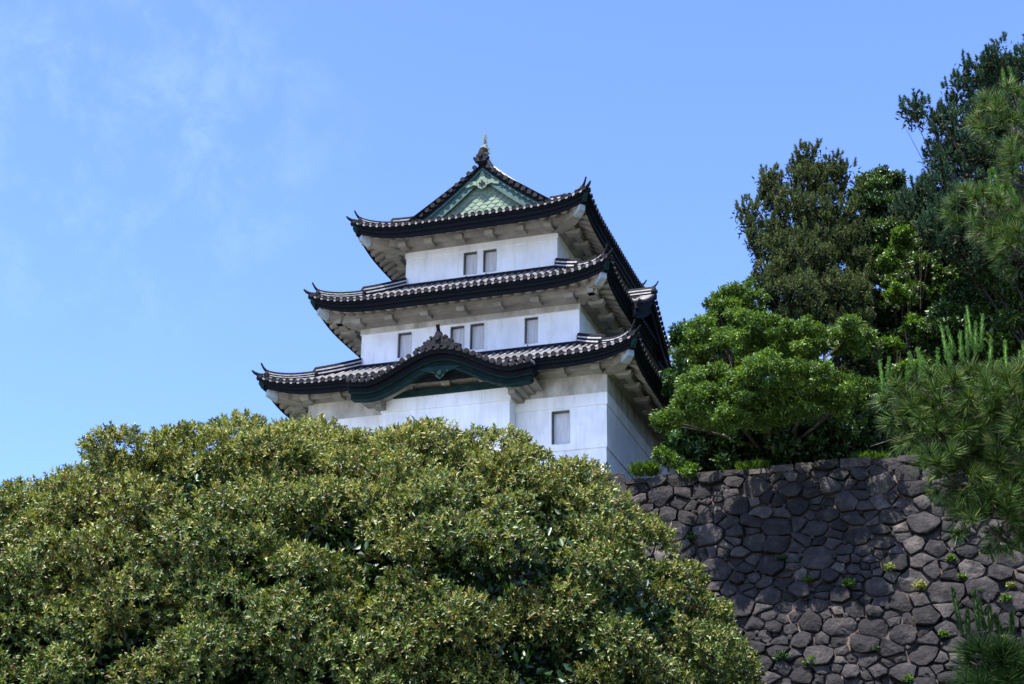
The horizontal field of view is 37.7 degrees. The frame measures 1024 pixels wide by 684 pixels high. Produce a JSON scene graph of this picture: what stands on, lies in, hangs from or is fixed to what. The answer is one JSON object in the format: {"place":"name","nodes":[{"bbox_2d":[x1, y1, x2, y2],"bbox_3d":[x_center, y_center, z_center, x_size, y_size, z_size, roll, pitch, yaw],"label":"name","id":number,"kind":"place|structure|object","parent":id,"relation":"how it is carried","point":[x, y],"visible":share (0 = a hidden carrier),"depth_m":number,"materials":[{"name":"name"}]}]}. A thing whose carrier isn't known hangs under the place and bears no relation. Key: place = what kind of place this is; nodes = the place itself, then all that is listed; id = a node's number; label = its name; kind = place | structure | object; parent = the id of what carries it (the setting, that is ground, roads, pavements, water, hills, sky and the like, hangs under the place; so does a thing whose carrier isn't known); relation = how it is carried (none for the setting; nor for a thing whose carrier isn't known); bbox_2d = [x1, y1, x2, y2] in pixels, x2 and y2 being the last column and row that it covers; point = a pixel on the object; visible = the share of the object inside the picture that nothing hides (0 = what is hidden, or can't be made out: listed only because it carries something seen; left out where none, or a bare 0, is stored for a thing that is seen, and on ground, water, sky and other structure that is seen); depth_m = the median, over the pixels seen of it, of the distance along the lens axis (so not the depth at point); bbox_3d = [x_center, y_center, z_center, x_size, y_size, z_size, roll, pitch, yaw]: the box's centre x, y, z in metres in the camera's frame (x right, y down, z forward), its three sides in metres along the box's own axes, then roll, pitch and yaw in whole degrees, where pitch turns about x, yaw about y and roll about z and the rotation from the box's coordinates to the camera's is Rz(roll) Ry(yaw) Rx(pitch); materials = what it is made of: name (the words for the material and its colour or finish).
{"place":"outdoors","nodes":[
{"label":"outdoors","id":0,"kind":"place"},
{"bbox_2d":[0,0,1023,519],"label":"sky","id":1,"kind":"structure","parent":0,"point":[176,176],"materials":[{"name":"blue"}]},
{"label":"terrace","id":2,"kind":"structure","parent":0,"visible":0},
{"bbox_2d":[657,295,769,471],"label":"evergreen tree","id":3,"kind":"object","parent":2,"relation":"on","point":[678,441],"visible":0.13,"depth_m":66.86,"materials":[{"name":"green plant"}]},
{"bbox_2d":[674,423,763,474],"bbox_3d":[8.435,4.244,63.974,4.126,4.208,3.504,17,-27,-34],"label":"evergreen shrub","id":4,"kind":"object","parent":2,"relation":"on","point":[703,448],"visible":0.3,"depth_m":63.13,"materials":[{"name":"green plant"}]},
{"bbox_2d":[717,457,772,470],"bbox_3d":[9.722,5.203,62.129,2.590,0.702,1.260,-7,-24,17],"label":"grass tuft","id":5,"kind":"object","parent":2,"relation":"on","point":[753,464],"visible":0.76,"depth_m":61.79,"materials":[{"name":"green plant"}]},
{"bbox_2d":[709,425,803,469],"bbox_3d":[10.605,3.983,63.632,3.537,4.393,5.138,-17,-28,37],"label":"evergreen shrub","id":6,"kind":"object","parent":2,"relation":"on","point":[731,444],"visible":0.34,"depth_m":62.54,"materials":[{"name":"green plant"}]},
{"bbox_2d":[648,275,880,456],"bbox_3d":[10.462,0.389,61.965,9.954,10.050,9.724,1,-22,0],"label":"maple tree","id":7,"kind":"object","parent":2,"relation":"on","point":[783,377],"visible":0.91,"depth_m":59.94,"materials":[{"name":"green plant"}]},
{"bbox_2d":[770,446,829,465],"bbox_3d":[12.125,5.056,63.111,2.654,1.862,1.674,-4,-23,12],"label":"evergreen shrub","id":8,"kind":"object","parent":2,"relation":"on","point":[775,462],"visible":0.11,"depth_m":62.95,"materials":[{"name":"green plant"}]},
{"bbox_2d":[731,137,885,414],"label":"pine tree","id":9,"kind":"object","parent":2,"relation":"on","point":[822,235],"visible":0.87,"depth_m":71.63,"materials":[{"name":"green plant"}]},
{"bbox_2d":[765,395,873,466],"bbox_3d":[12.946,3.701,63.249,4.152,4.662,4.424,-20,-30,40],"label":"evergreen shrub","id":10,"kind":"object","parent":2,"relation":"on","point":[797,449],"visible":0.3,"depth_m":62.22,"materials":[{"name":"green plant"}]},
{"bbox_2d":[803,376,913,462],"bbox_3d":[14.463,3.668,63.390,4.984,4.668,4.195,1,-22,0],"label":"evergreen shrub","id":11,"kind":"object","parent":2,"relation":"on","point":[847,432],"visible":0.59,"depth_m":62.05,"materials":[{"name":"green plant"}]},
{"bbox_2d":[846,448,920,459],"bbox_3d":[15.192,4.716,61.318,3.243,0.702,1.406,-7,-24,17],"label":"grass tuft","id":12,"kind":"object","parent":2,"relation":"on","point":[877,454],"visible":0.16,"depth_m":61.12,"materials":[{"name":"green plant"}]},
{"bbox_2d":[845,212,928,437],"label":"laurel tree","id":13,"kind":"object","parent":2,"relation":"on","point":[901,238],"visible":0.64,"depth_m":70.14,"materials":[{"name":"green plant"}]},
{"bbox_2d":[871,393,941,457],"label":"evergreen shrub","id":14,"kind":"object","parent":2,"relation":"on","point":[914,424],"depth_m":66.36,"materials":[{"name":"green plant"}]},
{"bbox_2d":[823,164,1023,454],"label":"camphor tree","id":15,"kind":"object","parent":2,"relation":"on","point":[943,302],"visible":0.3,"depth_m":72.25,"materials":[{"name":"green plant"}]},
{"bbox_2d":[880,30,1023,347],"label":"tall pine","id":16,"kind":"object","parent":2,"relation":"on","point":[951,154],"visible":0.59,"depth_m":69.56,"materials":[{"name":"green plant"}]},
{"bbox_2d":[917,380,1007,450],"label":"evergreen shrub","id":17,"kind":"object","parent":2,"relation":"on","point":[943,403],"visible":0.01,"depth_m":65.71,"materials":[{"name":"green plant"}]},
{"label":"ground","id":18,"kind":"structure","parent":0,"visible":0},
{"bbox_2d":[0,408,765,683],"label":"rounded tree","id":19,"kind":"object","parent":18,"relation":"on","point":[291,550],"visible":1,"depth_m":19.05,"materials":[{"name":"green plant"}]},
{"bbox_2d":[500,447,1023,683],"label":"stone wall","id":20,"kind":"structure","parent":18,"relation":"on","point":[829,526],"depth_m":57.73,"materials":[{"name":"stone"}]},
{"bbox_2d":[252,133,679,480],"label":"watchtower","id":21,"kind":"structure","parent":20,"relation":"on","point":[500,299],"depth_m":68.97,"materials":[{"name":"white paint"}]},
{"bbox_2d":[627,458,663,477],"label":"grass tuft","id":22,"kind":"object","parent":20,"relation":"on","point":[647,468],"visible":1,"depth_m":62.32,"materials":[{"name":"green plant"}]},
{"bbox_2d":[650,443,684,472],"bbox_3d":[6.453,4.906,62.969,1.431,1.226,1.490,15,-27,-32],"label":"shrub","id":23,"kind":"object","parent":20,"relation":"on","point":[668,458],"visible":0.98,"depth_m":62.73,"materials":[{"name":"green plant"}]},
{"bbox_2d":[676,460,701,483],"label":"shrub","id":24,"kind":"object","parent":20,"relation":"on","point":[689,472],"visible":1,"depth_m":61.79,"materials":[{"name":"green plant"}]},
{"bbox_2d":[685,531,697,541],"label":"wall plant","id":25,"kind":"object","parent":20,"relation":"attached to","point":[693,537],"depth_m":60.22,"materials":[{"name":"green plant"}]},
{"bbox_2d":[772,650,789,660],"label":"wall plant","id":26,"kind":"object","parent":20,"relation":"attached to","point":[779,653],"depth_m":55.98,"materials":[{"name":"green plant"}]},
{"bbox_2d":[775,553,788,560],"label":"wall plant","id":27,"kind":"object","parent":20,"relation":"attached to","point":[783,557],"depth_m":58.49,"materials":[{"name":"green plant"}]},
{"bbox_2d":[801,573,813,583],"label":"wall plant","id":28,"kind":"object","parent":20,"relation":"attached to","point":[807,578],"depth_m":57.67,"materials":[{"name":"green plant"}]},
{"bbox_2d":[801,655,815,666],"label":"wall plant","id":29,"kind":"object","parent":20,"relation":"attached to","point":[811,658],"depth_m":55.55,"materials":[{"name":"green plant"}]},
{"bbox_2d":[840,575,855,587],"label":"wall plant","id":30,"kind":"object","parent":20,"relation":"attached to","point":[846,581],"depth_m":56.98,"materials":[{"name":"green plant"}]},
{"bbox_2d":[869,643,880,652],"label":"wall plant","id":31,"kind":"object","parent":20,"relation":"attached to","point":[877,648],"depth_m":55.09,"materials":[{"name":"green plant"}]},
{"bbox_2d":[882,561,895,571],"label":"wall plant","id":32,"kind":"object","parent":20,"relation":"attached to","point":[890,565],"depth_m":56.83,"materials":[{"name":"green plant"}]},
{"bbox_2d":[901,673,913,683],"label":"wall plant","id":33,"kind":"object","parent":20,"relation":"attached to","point":[909,678],"depth_m":54.04,"materials":[{"name":"green plant"}]},
{"bbox_2d":[911,580,927,590],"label":"wall plant","id":34,"kind":"object","parent":20,"relation":"attached to","point":[920,585],"depth_m":56.08,"materials":[{"name":"green plant"}]},
{"bbox_2d":[938,629,950,638],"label":"wall plant","id":35,"kind":"object","parent":20,"relation":"attached to","point":[943,633],"depth_m":54.70,"materials":[{"name":"green plant"}]},
{"bbox_2d":[946,553,956,560],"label":"wall plant","id":36,"kind":"object","parent":20,"relation":"attached to","point":[950,557],"depth_m":56.38,"materials":[{"name":"green plant"}]},
{"bbox_2d":[957,572,968,579],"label":"wall plant","id":37,"kind":"object","parent":20,"relation":"attached to","point":[963,575],"depth_m":55.79,"materials":[{"name":"green plant"}]},
{"bbox_2d":[998,590,1011,602],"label":"wall plant","id":38,"kind":"object","parent":20,"relation":"attached to","point":[1006,597],"depth_m":54.73,"materials":[{"name":"green plant"}]},
{"bbox_2d":[1006,581,1016,588],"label":"wall plant","id":39,"kind":"object","parent":20,"relation":"attached to","point":[1011,584],"depth_m":55.05,"materials":[{"name":"green plant"}]},
{"bbox_2d":[869,66,1023,563],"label":"pine","id":40,"kind":"object","parent":18,"relation":"on","point":[963,417],"visible":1,"depth_m":13.97,"materials":[{"name":"green plant"}]},
{"bbox_2d":[934,585,1023,683],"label":"young pine","id":41,"kind":"object","parent":18,"relation":"on","point":[997,652],"visible":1,"depth_m":10.89,"materials":[{"name":"green plant"}]}
]}

